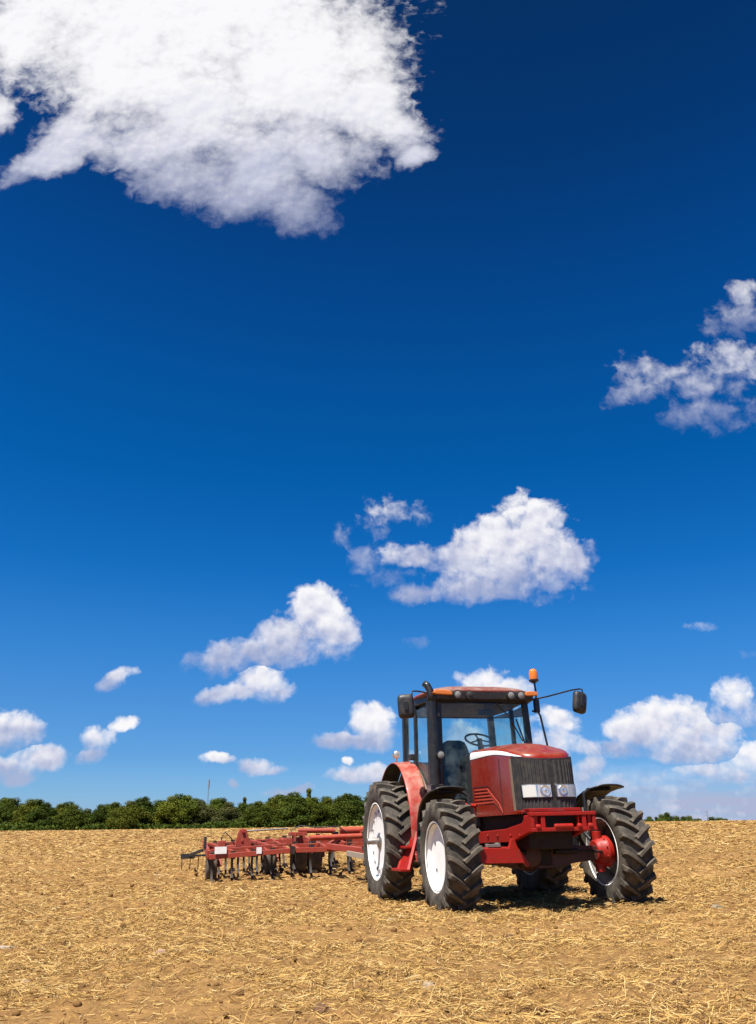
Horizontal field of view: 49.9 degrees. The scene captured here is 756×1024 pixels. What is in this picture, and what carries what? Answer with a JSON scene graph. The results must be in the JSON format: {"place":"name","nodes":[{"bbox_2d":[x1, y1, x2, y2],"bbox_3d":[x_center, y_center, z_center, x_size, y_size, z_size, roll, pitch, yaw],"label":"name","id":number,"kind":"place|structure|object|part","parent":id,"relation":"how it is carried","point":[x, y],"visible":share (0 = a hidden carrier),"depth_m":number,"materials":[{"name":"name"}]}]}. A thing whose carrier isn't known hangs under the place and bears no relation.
{"place":"outdoors","nodes":[
{"label":"outdoors","id":0,"kind":"place"},
{"bbox_2d":[0,821,755,1023],"bbox_3d":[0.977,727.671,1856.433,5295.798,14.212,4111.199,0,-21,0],"label":"field","id":1,"kind":"structure","parent":0,"point":[55,1016],"depth_m":6.89,"materials":[{"name":"soil"}]},
{"bbox_2d":[0,797,11,818],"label":"tree","id":2,"kind":"object","parent":1,"relation":"on","point":[5,800],"visible":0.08,"depth_m":179.25,"materials":[{"name":"green plant"}]},
{"bbox_2d":[0,801,16,822],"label":"tree","id":3,"kind":"object","parent":1,"relation":"on","point":[7,816],"visible":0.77,"depth_m":160.21,"materials":[{"name":"green plant"}]},
{"bbox_2d":[0,797,25,820],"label":"tree","id":4,"kind":"object","parent":1,"relation":"on","point":[12,805],"visible":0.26,"depth_m":165.46,"materials":[{"name":"green plant"}]},
{"bbox_2d":[7,798,41,823],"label":"tree","id":5,"kind":"object","parent":1,"relation":"on","point":[23,811],"visible":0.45,"depth_m":160.20,"materials":[{"name":"green plant"}]},
{"bbox_2d":[26,798,44,806],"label":"tree","id":6,"kind":"object","parent":1,"relation":"on","point":[38,802],"visible":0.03,"depth_m":175.51,"materials":[{"name":"green plant"}]},
{"bbox_2d":[23,802,60,827],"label":"tree","id":7,"kind":"object","parent":1,"relation":"on","point":[43,810],"visible":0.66,"depth_m":157.96,"materials":[{"name":"green plant"}]},
{"bbox_2d":[38,803,70,828],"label":"tree","id":8,"kind":"object","parent":1,"relation":"on","point":[61,808],"visible":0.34,"depth_m":161.45,"materials":[{"name":"green plant"}]},
{"bbox_2d":[50,804,93,829],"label":"tree","id":9,"kind":"object","parent":1,"relation":"on","point":[76,815],"visible":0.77,"depth_m":155.55,"materials":[{"name":"green plant"}]},
{"bbox_2d":[63,801,83,823],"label":"tree","id":10,"kind":"object","parent":1,"relation":"on","point":[67,803],"visible":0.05,"depth_m":177.69,"materials":[{"name":"green plant"}]},
{"bbox_2d":[81,808,96,827],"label":"tree","id":11,"kind":"object","parent":1,"relation":"on","point":[87,811],"visible":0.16,"depth_m":160.53,"materials":[{"name":"green plant"}]},
{"bbox_2d":[85,804,113,828],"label":"tree","id":12,"kind":"object","parent":1,"relation":"on","point":[100,812],"visible":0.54,"depth_m":158.89,"materials":[{"name":"green plant"}]},
{"bbox_2d":[95,802,121,823],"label":"tree","id":13,"kind":"object","parent":1,"relation":"on","point":[113,806],"visible":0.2,"depth_m":163.05,"materials":[{"name":"green plant"}]},
{"bbox_2d":[105,800,152,829],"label":"tree","id":14,"kind":"object","parent":1,"relation":"on","point":[125,817],"visible":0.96,"depth_m":155.16,"materials":[{"name":"green plant"}]},
{"bbox_2d":[126,796,157,826],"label":"tree","id":15,"kind":"object","parent":1,"relation":"on","point":[146,803],"visible":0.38,"depth_m":159.27,"materials":[{"name":"green plant"}]},
{"bbox_2d":[145,799,172,823],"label":"tree","id":16,"kind":"object","parent":1,"relation":"on","point":[156,803],"visible":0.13,"depth_m":163.04,"materials":[{"name":"green plant"}]},
{"bbox_2d":[149,795,194,828],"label":"tree","id":17,"kind":"object","parent":1,"relation":"on","point":[166,810],"visible":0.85,"depth_m":157.72,"materials":[{"name":"green plant"}]},
{"bbox_2d":[174,793,184,801],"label":"tree","id":18,"kind":"object","parent":1,"relation":"on","point":[179,797],"visible":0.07,"depth_m":177.33,"materials":[{"name":"green plant"}]},
{"bbox_2d":[0,818,363,830],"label":"undergrowth","id":19,"kind":"object","parent":1,"relation":"on","point":[8,826],"visible":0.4,"depth_m":154.16,"materials":[{"name":"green plant"}]},
{"bbox_2d":[158,795,208,824],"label":"tree","id":20,"kind":"object","parent":1,"relation":"on","point":[187,802],"visible":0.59,"depth_m":160.06,"materials":[{"name":"green plant"}]},
{"bbox_2d":[175,799,217,824],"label":"tree","id":21,"kind":"object","parent":1,"relation":"on","point":[201,802],"visible":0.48,"depth_m":160.25,"materials":[{"name":"green plant"}]},
{"bbox_2d":[191,798,227,824],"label":"tree","id":22,"kind":"object","parent":1,"relation":"on","point":[215,804],"visible":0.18,"depth_m":164.93,"materials":[{"name":"green plant"}]},
{"bbox_2d":[218,797,229,805],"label":"tree","id":23,"kind":"object","parent":1,"relation":"on","point":[224,800],"visible":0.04,"depth_m":174.91,"materials":[{"name":"green plant"}]},
{"bbox_2d":[206,802,245,824],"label":"tree","id":24,"kind":"object","parent":1,"relation":"on","point":[229,809],"visible":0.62,"depth_m":159.41,"materials":[{"name":"green plant"}]},
{"bbox_2d":[229,802,248,824],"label":"tree","id":25,"kind":"object","parent":1,"relation":"on","point":[243,806],"visible":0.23,"depth_m":162.51,"materials":[{"name":"green plant"}]},
{"bbox_2d":[240,801,277,827],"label":"tree","id":26,"kind":"object","parent":1,"relation":"on","point":[256,811],"visible":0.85,"depth_m":155.41,"materials":[{"name":"green plant"}]},
{"bbox_2d":[260,797,285,827],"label":"tree","id":27,"kind":"object","parent":1,"relation":"on","point":[271,802],"visible":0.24,"depth_m":160.98,"materials":[{"name":"green plant"}]},
{"bbox_2d":[265,793,283,803],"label":"tree","id":28,"kind":"object","parent":1,"relation":"on","point":[278,796],"visible":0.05,"depth_m":178.24,"materials":[{"name":"green plant"}]},
{"bbox_2d":[270,794,294,819],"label":"tree","id":29,"kind":"object","parent":1,"relation":"on","point":[286,800],"visible":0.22,"depth_m":161.43,"materials":[{"name":"green plant"}]},
{"bbox_2d":[283,792,301,802],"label":"tree","id":30,"kind":"object","parent":1,"relation":"on","point":[297,794],"visible":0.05,"depth_m":180.04,"materials":[{"name":"green plant"}]},
{"bbox_2d":[278,796,319,826],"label":"tree","id":31,"kind":"object","parent":1,"relation":"on","point":[287,813],"visible":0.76,"depth_m":154.99,"materials":[{"name":"green plant"}]},
{"bbox_2d":[305,788,311,802],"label":"tree","id":32,"kind":"object","parent":1,"relation":"on","point":[308,795],"visible":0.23,"depth_m":169.85,"materials":[{"name":"green plant"}]},
{"bbox_2d":[293,797,334,826],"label":"tree","id":33,"kind":"object","parent":1,"relation":"on","point":[316,806],"visible":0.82,"depth_m":155.67,"materials":[{"name":"green plant"}]},
{"bbox_2d":[313,1003,329,1013],"bbox_3d":[-0.314,2.788,4.538,0.100,0.076,0.092,0,-21,0],"label":"clod","id":34,"kind":"object","parent":1,"relation":"on","point":[320,1008],"visible":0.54,"depth_m":4.52,"materials":[{"name":"soil"}]},
{"bbox_2d":[315,797,339,820],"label":"tree","id":35,"kind":"object","parent":1,"relation":"on","point":[328,801],"visible":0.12,"depth_m":161.39,"materials":[{"name":"green plant"}]},
{"bbox_2d":[181,825,493,881],"bbox_3d":[0.091,7.459,17.765,8.400,1.261,8.348,4,-22,-14],"label":"cultivator","id":36,"kind":"object","parent":1,"relation":"on","point":[305,851],"visible":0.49,"depth_m":18.50,"materials":[{"name":"red paint"}]},
{"bbox_2d":[333,793,351,802],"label":"tree","id":37,"kind":"object","parent":1,"relation":"on","point":[349,795],"visible":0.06,"depth_m":176.23,"materials":[{"name":"green plant"}]},
{"bbox_2d":[325,795,360,824],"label":"tree","id":38,"kind":"object","parent":1,"relation":"on","point":[340,802],"visible":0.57,"depth_m":158.00,"materials":[{"name":"green plant"}]},
{"bbox_2d":[333,795,366,825],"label":"tree","id":39,"kind":"object","parent":1,"relation":"on","point":[355,800],"visible":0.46,"depth_m":159.48,"materials":[{"name":"green plant"}]},
{"bbox_2d":[0,851,753,1023],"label":"soil clods","id":40,"kind":"object","parent":1,"relation":"on","point":[77,1003],"visible":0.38,"depth_m":7.87,"materials":[{"name":"brown soil"}]},
{"bbox_2d":[0,820,755,1023],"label":"straw","id":41,"kind":"object","parent":1,"relation":"on","point":[305,915],"visible":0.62,"depth_m":7.92,"materials":[{"name":"beige plant"}]},
{"bbox_2d":[422,981,435,990],"bbox_3d":[0.325,3.046,5.179,0.096,0.090,0.087,0,-21,0],"label":"stone","id":42,"kind":"object","parent":1,"relation":"on","point":[427,985],"visible":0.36,"depth_m":5.17,"materials":[{"name":"beige stone"}]},
{"bbox_2d":[362,669,657,912],"bbox_3d":[1.734,4.086,12.321,3.365,3.394,4.977,4,-22,-14],"label":"tractor","id":43,"kind":"object","parent":1,"relation":"on","point":[456,815],"visible":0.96,"depth_m":10.85,"materials":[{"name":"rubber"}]},
{"bbox_3d":[2.134,4.041,13.785,0.055,1.179,0.714,7,-22,-18],"label":"rear side window","id":44,"kind":"part","parent":43,"relation":"part of","materials":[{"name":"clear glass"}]},
{"bbox_3d":[2.332,3.848,12.999,0.093,1.407,0.796,2,-21,-6],"label":"door window","id":45,"kind":"part","parent":43,"relation":"part of","materials":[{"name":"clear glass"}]},
{"bbox_2d":[643,816,655,821],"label":"tree","id":46,"kind":"object","parent":1,"relation":"on","point":[649,818],"visible":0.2,"depth_m":308.02,"materials":[{"name":"green plant"}]},
{"bbox_2d":[654,814,666,820],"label":"tree","id":47,"kind":"object","parent":1,"relation":"on","point":[660,817],"visible":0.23,"depth_m":307.95,"materials":[{"name":"green plant"}]},
{"bbox_2d":[664,812,675,820],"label":"tree","id":48,"kind":"object","parent":1,"relation":"on","point":[667,817],"visible":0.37,"depth_m":307.77,"materials":[{"name":"green plant"}]},
{"bbox_2d":[672,815,682,820],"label":"tree","id":49,"kind":"object","parent":1,"relation":"on","point":[677,818],"visible":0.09,"depth_m":308.06,"materials":[{"name":"green plant"}]},
{"bbox_2d":[672,978,685,984],"bbox_3d":[1.903,2.978,5.125,0.088,0.060,0.076,0,-21,0],"label":"clod","id":50,"kind":"object","parent":1,"relation":"on","point":[676,981],"visible":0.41,"depth_m":5.12,"materials":[{"name":"soil"}]},
{"bbox_2d":[683,815,698,820],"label":"tree","id":51,"kind":"object","parent":1,"relation":"on","point":[688,817],"visible":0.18,"depth_m":307.82,"materials":[{"name":"green plant"}]},
{"bbox_2d":[704,816,718,820],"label":"tree","id":52,"kind":"object","parent":1,"relation":"on","point":[712,818],"visible":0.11,"depth_m":308.13,"materials":[{"name":"green plant"}]},
{"bbox_2d":[0,0,755,820],"label":"sky","id":53,"kind":"structure","parent":0,"point":[355,355],"materials":[{"name":"blue"}]}
]}

